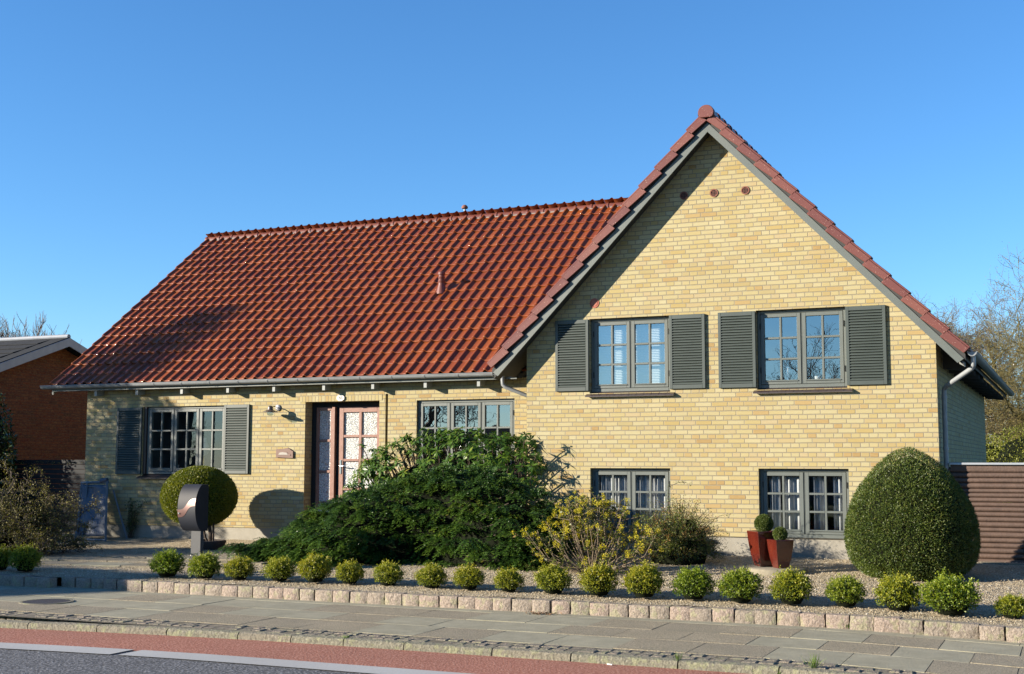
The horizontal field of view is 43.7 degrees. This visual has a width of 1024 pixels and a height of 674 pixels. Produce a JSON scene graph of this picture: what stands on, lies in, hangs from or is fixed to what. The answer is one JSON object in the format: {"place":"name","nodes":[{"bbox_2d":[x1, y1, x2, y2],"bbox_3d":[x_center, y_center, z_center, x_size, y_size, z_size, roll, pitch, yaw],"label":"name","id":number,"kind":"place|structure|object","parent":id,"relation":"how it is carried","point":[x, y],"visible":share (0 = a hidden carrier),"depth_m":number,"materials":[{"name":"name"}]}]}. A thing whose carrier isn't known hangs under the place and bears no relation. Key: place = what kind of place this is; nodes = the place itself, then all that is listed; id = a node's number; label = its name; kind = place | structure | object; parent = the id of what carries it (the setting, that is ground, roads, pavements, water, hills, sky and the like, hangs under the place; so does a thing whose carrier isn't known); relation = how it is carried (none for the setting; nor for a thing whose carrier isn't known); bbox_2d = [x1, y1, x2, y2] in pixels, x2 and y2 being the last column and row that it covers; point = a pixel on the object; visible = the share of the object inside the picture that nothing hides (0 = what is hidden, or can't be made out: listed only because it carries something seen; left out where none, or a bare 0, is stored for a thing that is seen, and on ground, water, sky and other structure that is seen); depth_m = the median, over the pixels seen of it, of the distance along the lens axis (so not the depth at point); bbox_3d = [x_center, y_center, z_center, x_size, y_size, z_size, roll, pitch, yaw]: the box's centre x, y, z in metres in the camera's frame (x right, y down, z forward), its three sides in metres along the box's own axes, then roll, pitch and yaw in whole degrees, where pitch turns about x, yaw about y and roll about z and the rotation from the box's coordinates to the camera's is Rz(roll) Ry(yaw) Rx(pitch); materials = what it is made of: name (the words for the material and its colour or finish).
{"place":"outdoors","nodes":[
{"label":"outdoors","id":0,"kind":"place"},
{"bbox_2d":[0,334,87,517],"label":"neighbour house","id":1,"kind":"structure","parent":0,"point":[48,425],"depth_m":29.43,"materials":[{"name":"red brick"}]},
{"bbox_2d":[40,554,270,568],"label":"driveway","id":2,"kind":"structure","parent":0,"point":[109,561],"depth_m":19.36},
{"bbox_2d":[0,648,372,673],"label":"road","id":3,"kind":"structure","parent":0,"point":[17,661],"depth_m":10.96,"materials":[{"name":"grey asphalt"}]},
{"bbox_2d":[0,642,469,673],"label":"road line","id":4,"kind":"object","parent":3,"relation":"on","point":[278,662],"visible":1,"depth_m":11.25,"materials":[{"name":"paint"}]},
{"bbox_2d":[0,628,744,673],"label":"cycle path","id":5,"kind":"structure","parent":0,"point":[436,661],"depth_m":11.63,"materials":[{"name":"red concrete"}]},
{"bbox_2d":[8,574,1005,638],"bbox_3d":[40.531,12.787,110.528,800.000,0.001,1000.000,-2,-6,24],"label":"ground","id":6,"kind":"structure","parent":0,"point":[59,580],"depth_m":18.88,"materials":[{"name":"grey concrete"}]},
{"bbox_2d":[0,321,46,337],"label":"bare tree","id":7,"kind":"object","parent":6,"relation":"on","point":[9,333],"visible":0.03,"depth_m":83.61,"materials":[{"name":"brown plant"}]},
{"bbox_2d":[0,312,81,342],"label":"bare tree","id":8,"kind":"object","parent":6,"relation":"on","point":[36,331],"visible":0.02,"depth_m":83.97,"materials":[{"name":"brown plant"}]},
{"bbox_2d":[0,620,870,673],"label":"kerb","id":9,"kind":"structure","parent":6,"relation":"on","point":[673,663],"depth_m":11.73,"materials":[{"name":"stone"}]},
{"bbox_2d":[916,287,1023,446],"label":"bare tree","id":10,"kind":"object","parent":6,"relation":"on","point":[965,339],"visible":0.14,"depth_m":43.25,"materials":[{"name":"brown plant"}]},
{"bbox_2d":[958,284,1023,436],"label":"bare tree","id":11,"kind":"object","parent":6,"relation":"on","point":[986,348],"visible":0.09,"depth_m":50.30,"materials":[{"name":"brown plant"}]},
{"bbox_2d":[960,246,1023,445],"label":"bare tree","id":12,"kind":"object","parent":6,"relation":"on","point":[1019,414],"visible":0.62,"depth_m":38.07,"materials":[{"name":"brown plant"}]},
{"bbox_2d":[986,434,1007,462],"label":"scrub bush","id":13,"kind":"object","parent":6,"relation":"on","point":[990,448],"visible":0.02,"depth_m":36.16,"materials":[{"name":"green plant"}]},
{"bbox_2d":[986,422,1023,502],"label":"scrub bush","id":14,"kind":"object","parent":6,"relation":"on","point":[1011,451],"visible":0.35,"depth_m":33.60,"materials":[{"name":"green plant"}]},
{"bbox_2d":[987,275,1023,441],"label":"bare tree","id":15,"kind":"object","parent":6,"relation":"on","point":[1010,356],"visible":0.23,"depth_m":48.59,"materials":[{"name":"brown plant"}]},
{"bbox_2d":[0,586,1023,673],"bbox_3d":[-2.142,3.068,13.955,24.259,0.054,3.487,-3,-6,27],"label":"pavement","id":16,"kind":"structure","parent":0,"point":[864,648],"depth_m":12.85,"materials":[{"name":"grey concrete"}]},
{"bbox_2d":[19,598,73,604],"bbox_3d":[-5.569,3.171,15.272,0.620,0.019,0.620,-2,-6,24],"label":"manhole cover","id":17,"kind":"object","parent":16,"relation":"on","point":[46,601],"visible":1,"depth_m":15.25,"materials":[{"name":"metal"}]},
{"bbox_2d":[0,610,928,673],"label":"cobble strip","id":18,"kind":"object","parent":16,"relation":"on","point":[783,662],"visible":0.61,"depth_m":12.01,"materials":[{"name":"grey stone"}]},
{"bbox_2d":[802,653,824,667],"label":"grass tuft","id":19,"kind":"object","parent":18,"relation":"on","point":[815,664],"visible":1,"depth_m":10.41,"materials":[{"name":"green plant"}]},
{"bbox_2d":[0,574,1023,642],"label":"granite edging","id":20,"kind":"object","parent":16,"relation":"on","point":[951,629],"visible":0.84,"depth_m":14.13,"materials":[{"name":"beige stone"}]},
{"bbox_2d":[526,611,563,614],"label":"leaf litter","id":21,"kind":"object","parent":16,"relation":"on","point":[538,613],"visible":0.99,"depth_m":14.04,"materials":[{"name":"brown plant"}]},
{"bbox_2d":[0,522,1023,626],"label":"gravel","id":22,"kind":"structure","parent":0,"point":[111,545],"depth_m":15.82,"materials":[{"name":"grey gravel"}]},
{"bbox_2d":[0,544,13,569],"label":"box shrub","id":23,"kind":"object","parent":22,"relation":"on","point":[5,553],"visible":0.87,"depth_m":18.00,"materials":[{"name":"green plant"}]},
{"bbox_2d":[0,389,18,489],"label":"laurel","id":24,"kind":"object","parent":22,"relation":"on","point":[4,445],"visible":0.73,"depth_m":25.43,"materials":[{"name":"green plant"}]},
{"bbox_2d":[5,541,44,570],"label":"box shrub","id":25,"kind":"object","parent":22,"relation":"on","point":[26,558],"visible":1,"depth_m":17.75,"materials":[{"name":"green plant"}]},
{"bbox_2d":[4,460,84,531],"bbox_3d":[-10.606,3.236,25.995,5.970,1.465,0.157,-2,-6,24],"label":"slat fence","id":26,"kind":"object","parent":22,"relation":"on","point":[75,474],"visible":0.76,"depth_m":25.29,"materials":[{"name":"brown wood"}]},
{"bbox_2d":[0,451,105,576],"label":"twisted hazel","id":27,"kind":"object","parent":22,"relation":"on","point":[25,517],"visible":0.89,"depth_m":20.50,"materials":[{"name":"brown plant"}]},
{"bbox_2d":[74,478,127,540],"bbox_3d":[-7.628,3.194,23.610,1.038,1.181,0.429,-2,-6,24],"label":"leaning frame","id":28,"kind":"object","parent":22,"relation":"on","point":[87,491],"visible":0.85,"depth_m":23.60,"materials":[{"name":"blue wood"}]},
{"bbox_2d":[146,547,187,576],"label":"box shrub","id":29,"kind":"object","parent":22,"relation":"on","point":[168,563],"visible":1,"depth_m":16.91,"materials":[{"name":"green plant"}]},
{"bbox_2d":[184,552,198,576],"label":"plant","id":30,"kind":"object","parent":22,"relation":"on","point":[191,558],"visible":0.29,"depth_m":17.07,"materials":[{"name":"green plant"}]},
{"bbox_2d":[177,484,208,574],"bbox_3d":[-4.365,2.647,17.411,0.320,1.265,0.269,-3,-6,30],"label":"letterbox","id":31,"kind":"object","parent":22,"relation":"on","point":[192,510],"visible":0.94,"depth_m":17.37,"materials":[{"name":"metal"}]},
{"bbox_2d":[186,550,223,578],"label":"box shrub","id":32,"kind":"object","parent":22,"relation":"on","point":[205,565],"visible":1,"depth_m":16.65,"materials":[{"name":"green plant"}]},
{"bbox_2d":[203,539,226,549],"bbox_3d":[-5.168,3.543,21.734,0.600,0.170,0.600,-2,-6,24],"label":"stone bowl","id":33,"kind":"object","parent":22,"relation":"on","point":[215,544],"visible":0.52,"depth_m":21.52,"materials":[{"name":"grey stone"}]},
{"bbox_2d":[159,465,238,540],"bbox_3d":[-5.369,2.891,21.889,1.335,1.382,1.337,-2,-6,24],"label":"topiary ball","id":34,"kind":"object","parent":33,"relation":"in","point":[223,497],"visible":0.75,"depth_m":21.56,"materials":[{"name":"green plant"}]},
{"bbox_2d":[220,554,257,579],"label":"box shrub","id":35,"kind":"object","parent":22,"relation":"on","point":[238,568],"visible":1,"depth_m":16.50,"materials":[{"name":"green plant"}]},
{"bbox_2d":[259,555,297,580],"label":"box shrub","id":36,"kind":"object","parent":22,"relation":"on","point":[281,568],"visible":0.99,"depth_m":16.27,"materials":[{"name":"green plant"}]},
{"bbox_2d":[295,550,333,581],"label":"box shrub","id":37,"kind":"object","parent":22,"relation":"on","point":[313,568],"visible":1,"depth_m":16.08,"materials":[{"name":"green plant"}]},
{"bbox_2d":[332,559,366,583],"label":"box shrub","id":38,"kind":"object","parent":22,"relation":"on","point":[348,572],"visible":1,"depth_m":15.85,"materials":[{"name":"green plant"}]},
{"bbox_2d":[370,559,406,585],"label":"box shrub","id":39,"kind":"object","parent":22,"relation":"on","point":[387,573],"visible":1,"depth_m":15.63,"materials":[{"name":"green plant"}]},
{"bbox_2d":[212,462,591,570],"bbox_3d":[-1.616,2.665,18.836,5.584,1.631,2.524,-2,-6,24],"label":"spreading juniper","id":40,"kind":"object","parent":22,"relation":"on","point":[435,517],"visible":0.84,"depth_m":18.11,"materials":[{"name":"green plant"}]},
{"bbox_2d":[413,562,449,587],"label":"box shrub","id":41,"kind":"object","parent":22,"relation":"on","point":[429,576],"visible":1,"depth_m":15.37,"materials":[{"name":"green plant"}]},
{"bbox_2d":[339,426,547,507],"bbox_3d":[-0.980,2.389,20.105,3.543,1.990,1.398,-2,-6,24],"label":"rhododendron","id":42,"kind":"object","parent":22,"relation":"on","point":[461,458],"visible":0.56,"depth_m":19.90,"materials":[{"name":"green plant"}]},
{"bbox_2d":[448,562,486,588],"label":"box shrub","id":43,"kind":"object","parent":22,"relation":"on","point":[468,577],"visible":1,"depth_m":15.17,"materials":[{"name":"green plant"}]},
{"bbox_2d":[492,566,527,591],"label":"box shrub","id":44,"kind":"object","parent":22,"relation":"on","point":[510,580],"visible":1,"depth_m":14.95,"materials":[{"name":"green plant"}]},
{"bbox_2d":[40,105,1014,559],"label":"brick house","id":45,"kind":"structure","parent":22,"relation":"on","point":[730,259],"depth_m":20.67,"materials":[{"name":"yellow brick"}]},
{"bbox_2d":[136,406,223,478],"bbox_3d":[-6.009,1.938,23.421,2.010,1.328,0.205,-2,-6,24],"label":"window","id":46,"kind":"structure","parent":45,"relation":"in","point":[152,473],"depth_m":23.51,"materials":[{"name":"grey paint"}]},
{"bbox_2d":[203,438,208,465],"bbox_3d":[-5.688,2.186,23.570,0.190,0.650,0.190,-2,-6,24],"label":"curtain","id":47,"kind":"object","parent":45,"relation":"in","point":[205,445],"visible":0.53,"depth_m":23.54,"materials":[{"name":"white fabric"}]},
{"bbox_2d":[263,405,280,411],"bbox_3d":[-4.231,1.287,22.467,0.274,0.207,0.356,-2,-6,24],"label":"wall lamp","id":48,"kind":"object","parent":45,"relation":"attached to","point":[277,408],"visible":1,"depth_m":22.40,"materials":[{"name":"grey metal"}]},
{"bbox_2d":[276,448,293,457],"bbox_3d":[-4.001,2.043,22.464,0.360,0.181,0.038,-2,-6,24],"label":"wall plaque","id":49,"kind":"object","parent":45,"relation":"attached to","point":[285,453],"depth_m":22.45,"materials":[{"name":"ceramic"}]},
{"bbox_2d":[337,395,344,400],"bbox_3d":[-2.968,1.055,22.105,0.152,0.107,0.028,-2,-6,24],"label":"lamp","id":50,"kind":"object","parent":45,"relation":"attached to","point":[340,397],"visible":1,"depth_m":22.09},
{"bbox_2d":[338,406,378,499],"bbox_3d":[-2.644,2.319,22.089,0.840,2.223,0.110,-2,-6,24],"label":"door","id":51,"kind":"structure","parent":45,"relation":"in","point":[356,424],"depth_m":22.20,"materials":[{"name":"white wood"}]},
{"bbox_2d":[600,475,627,525],"bbox_3d":[1.559,2.463,19.211,0.500,0.900,0.046,-2,-6,24],"label":"curtain","id":52,"kind":"object","parent":45,"relation":"hanging from","point":[606,482],"visible":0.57,"depth_m":19.21,"materials":[{"name":"grey fabric"}]},
{"bbox_2d":[585,316,674,396],"bbox_3d":[1.783,0.301,19.163,1.385,1.188,0.235,-2,-6,24],"label":"window","id":53,"kind":"structure","parent":45,"relation":"in","point":[631,388],"depth_m":19.19,"materials":[{"name":"grey paint"}]},
{"bbox_2d":[598,323,664,388],"bbox_3d":[1.843,0.264,19.323,1.180,1.060,0.028,-2,-6,24],"label":"venetian blind","id":54,"kind":"object","parent":45,"relation":"attached to","point":[642,353],"visible":0.67,"depth_m":19.32,"materials":[{"name":"white plastic"}]},
{"bbox_2d":[592,468,670,533],"bbox_3d":[1.794,2.443,19.017,1.239,0.964,0.105,-2,-6,24],"label":"window","id":55,"kind":"structure","parent":45,"relation":"in","point":[631,491],"depth_m":18.99,"materials":[{"name":"grey paint"}]},
{"bbox_2d":[636,471,668,525],"bbox_3d":[2.099,2.441,18.974,0.520,0.900,0.046,-2,-6,24],"label":"curtain","id":56,"kind":"object","parent":45,"relation":"hanging from","point":[658,482],"visible":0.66,"depth_m":19.00,"materials":[{"name":"grey fabric"}]},
{"bbox_2d":[770,476,780,528],"bbox_3d":[3.764,2.371,18.244,0.161,0.900,0.045,-2,-6,24],"label":"curtain","id":57,"kind":"object","parent":45,"relation":"hanging from","point":[775,500],"visible":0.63,"depth_m":18.24,"materials":[{"name":"grey fabric"}]},
{"bbox_2d":[785,366,789,379],"bbox_3d":[3.951,0.545,18.297,0.068,0.265,0.068,-2,-6,24],"label":"candlestick","id":58,"kind":"object","parent":45,"relation":"on","point":[787,370],"visible":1,"depth_m":18.28,"materials":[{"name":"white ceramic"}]},
{"bbox_2d":[785,476,800,528],"bbox_3d":[4.012,2.360,18.135,0.302,0.900,0.046,-2,-6,24],"label":"curtain","id":59,"kind":"object","parent":45,"relation":"hanging from","point":[792,485],"visible":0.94,"depth_m":18.15,"materials":[{"name":"grey fabric"}]},
{"bbox_2d":[753,307,852,393],"bbox_3d":[4.128,0.198,18.135,1.390,1.198,0.235,-2,-6,24],"label":"window","id":60,"kind":"structure","parent":45,"relation":"in","point":[803,384],"depth_m":18.16,"materials":[{"name":"grey paint"}]},
{"bbox_2d":[760,469,848,538],"bbox_3d":[4.133,2.344,17.992,1.250,0.964,0.105,-2,-6,24],"label":"window","id":61,"kind":"structure","parent":45,"relation":"in","point":[805,532],"depth_m":17.95,"materials":[{"name":"grey paint"}]},
{"bbox_2d":[813,476,824,529],"bbox_3d":[4.342,2.346,17.991,0.181,0.900,0.046,-2,-6,24],"label":"curtain","id":62,"kind":"object","parent":45,"relation":"hanging from","point":[819,501],"visible":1,"depth_m":18.00,"materials":[{"name":"grey fabric"}]},
{"bbox_2d":[833,476,842,529],"bbox_3d":[4.607,2.335,17.874,0.201,0.900,0.046,-2,-6,24],"label":"curtain","id":63,"kind":"object","parent":45,"relation":"hanging from","point":[838,502],"visible":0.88,"depth_m":17.89,"materials":[{"name":"grey fabric"}]},
{"bbox_2d":[533,561,574,593],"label":"box shrub","id":64,"kind":"object","parent":22,"relation":"on","point":[554,579],"visible":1,"depth_m":14.69,"materials":[{"name":"green plant"}]},
{"bbox_2d":[510,487,663,574],"bbox_3d":[1.018,2.521,16.619,1.968,1.133,1.060,-2,-6,24],"label":"mahonia","id":65,"kind":"object","parent":22,"relation":"on","point":[593,536],"visible":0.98,"depth_m":16.56,"materials":[{"name":"yellow plant"}]},
{"bbox_2d":[575,560,624,595],"bbox_3d":[0.991,2.747,14.585,0.528,0.409,0.536,2,-6,-16],"label":"box shrub","id":66,"kind":"object","parent":22,"relation":"on","point":[599,579],"visible":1,"depth_m":14.46,"materials":[{"name":"green plant"}]},
{"bbox_2d":[189,564,1021,614],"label":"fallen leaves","id":67,"kind":"object","parent":22,"relation":"on","point":[719,596],"visible":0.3,"depth_m":15.32,"materials":[{"name":"brown plant"}]},
{"bbox_2d":[620,559,668,596],"bbox_3d":[1.470,2.714,14.383,0.574,0.432,0.549,4,-7,-36],"label":"box shrub","id":68,"kind":"object","parent":22,"relation":"on","point":[645,580],"visible":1,"depth_m":14.27,"materials":[{"name":"green plant"}]},
{"bbox_2d":[630,481,728,566],"bbox_3d":[2.297,2.671,17.553,1.576,1.402,1.162,-2,-6,24],"label":"barberry","id":69,"kind":"object","parent":22,"relation":"on","point":[682,541],"visible":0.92,"depth_m":17.33,"materials":[{"name":"green plant"}]},
{"bbox_2d":[666,564,716,599],"bbox_3d":[2.020,2.713,14.162,0.542,0.393,0.538,5,-8,-41],"label":"box shrub","id":70,"kind":"object","parent":22,"relation":"on","point":[693,583],"visible":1,"depth_m":14.05,"materials":[{"name":"green plant"}]},
{"bbox_2d":[714,566,765,601],"bbox_3d":[2.503,2.684,13.908,0.601,0.404,0.564,3,-6,-26],"label":"box shrub","id":71,"kind":"object","parent":22,"relation":"on","point":[740,585],"visible":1,"depth_m":13.80,"materials":[{"name":"green plant"}]},
{"bbox_2d":[746,565,807,575],"bbox_3d":[3.407,3.013,16.421,0.790,0.102,0.790,-2,-6,24],"label":"round stone","id":72,"kind":"object","parent":22,"relation":"on","point":[768,571],"visible":0.52,"depth_m":16.18,"materials":[{"name":"stone"}]},
{"bbox_2d":[747,530,773,566],"bbox_3d":[3.280,2.750,16.591,0.335,0.455,0.335,1,-6,-14],"label":"plant pot","id":73,"kind":"object","parent":72,"relation":"on","point":[758,545],"visible":0.68,"depth_m":16.46,"materials":[{"name":"red ceramic"}]},
{"bbox_2d":[754,514,773,531],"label":"box topiary","id":74,"kind":"object","parent":73,"relation":"on","point":[763,522],"visible":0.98,"depth_m":16.55,"materials":[{"name":"green plant"}]},
{"bbox_2d":[767,539,793,568],"bbox_3d":[3.432,2.770,16.313,0.255,0.360,0.255,2,-6,-16],"label":"plant pot","id":75,"kind":"object","parent":72,"relation":"on","point":[780,552],"visible":0.94,"depth_m":16.22,"materials":[{"name":"red ceramic"}]},
{"bbox_2d":[772,527,787,539],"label":"box topiary","id":76,"kind":"object","parent":75,"relation":"on","point":[779,533],"visible":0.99,"depth_m":16.28,"materials":[{"name":"green plant"}]},
{"bbox_2d":[766,565,817,603],"bbox_3d":[2.998,2.659,13.709,0.551,0.414,0.507,-4,-7,33],"label":"box shrub","id":77,"kind":"object","parent":22,"relation":"on","point":[789,587],"visible":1,"depth_m":13.59,"materials":[{"name":"green plant"}]},
{"bbox_2d":[824,572,867,606],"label":"box shrub","id":78,"kind":"object","parent":22,"relation":"on","point":[847,590],"visible":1,"depth_m":13.39,"materials":[{"name":"green plant"}]},
{"bbox_2d":[869,571,922,610],"bbox_3d":[3.979,2.610,13.170,0.547,0.420,0.554,5,-8,-43],"label":"box shrub","id":79,"kind":"object","parent":22,"relation":"on","point":[897,593],"visible":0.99,"depth_m":13.05,"materials":[{"name":"green plant"}]},
{"bbox_2d":[844,446,981,581],"bbox_3d":[4.962,2.226,15.871,1.643,1.747,1.643,-2,-6,24],"label":"clipped yew","id":80,"kind":"object","parent":22,"relation":"on","point":[914,514],"visible":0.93,"depth_m":15.35,"materials":[{"name":"green plant"}]},
{"bbox_2d":[914,568,983,614],"bbox_3d":[4.414,2.552,12.842,0.676,0.480,0.686,1,-6,-8],"label":"box shrub","id":81,"kind":"object","parent":22,"relation":"on","point":[945,595],"visible":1,"depth_m":12.71,"materials":[{"name":"green plant"}]},
{"bbox_2d":[948,463,1023,562],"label":"log fence","id":82,"kind":"object","parent":22,"relation":"on","point":[990,490],"visible":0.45,"depth_m":17.08,"materials":[{"name":"wood"}]},
{"bbox_2d":[978,561,1023,564],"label":"stone strip","id":83,"kind":"object","parent":22,"relation":"on","point":[1006,563],"depth_m":16.81,"materials":[{"name":"stone"}]},
{"bbox_2d":[993,591,1023,617],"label":"box shrub","id":84,"kind":"object","parent":22,"relation":"on","point":[1009,606],"visible":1,"depth_m":12.53,"materials":[{"name":"green plant"}]},
{"bbox_2d":[0,0,1023,443],"label":"sky","id":85,"kind":"structure","parent":0,"point":[133,132],"materials":[{"name":"blue"}]}
]}

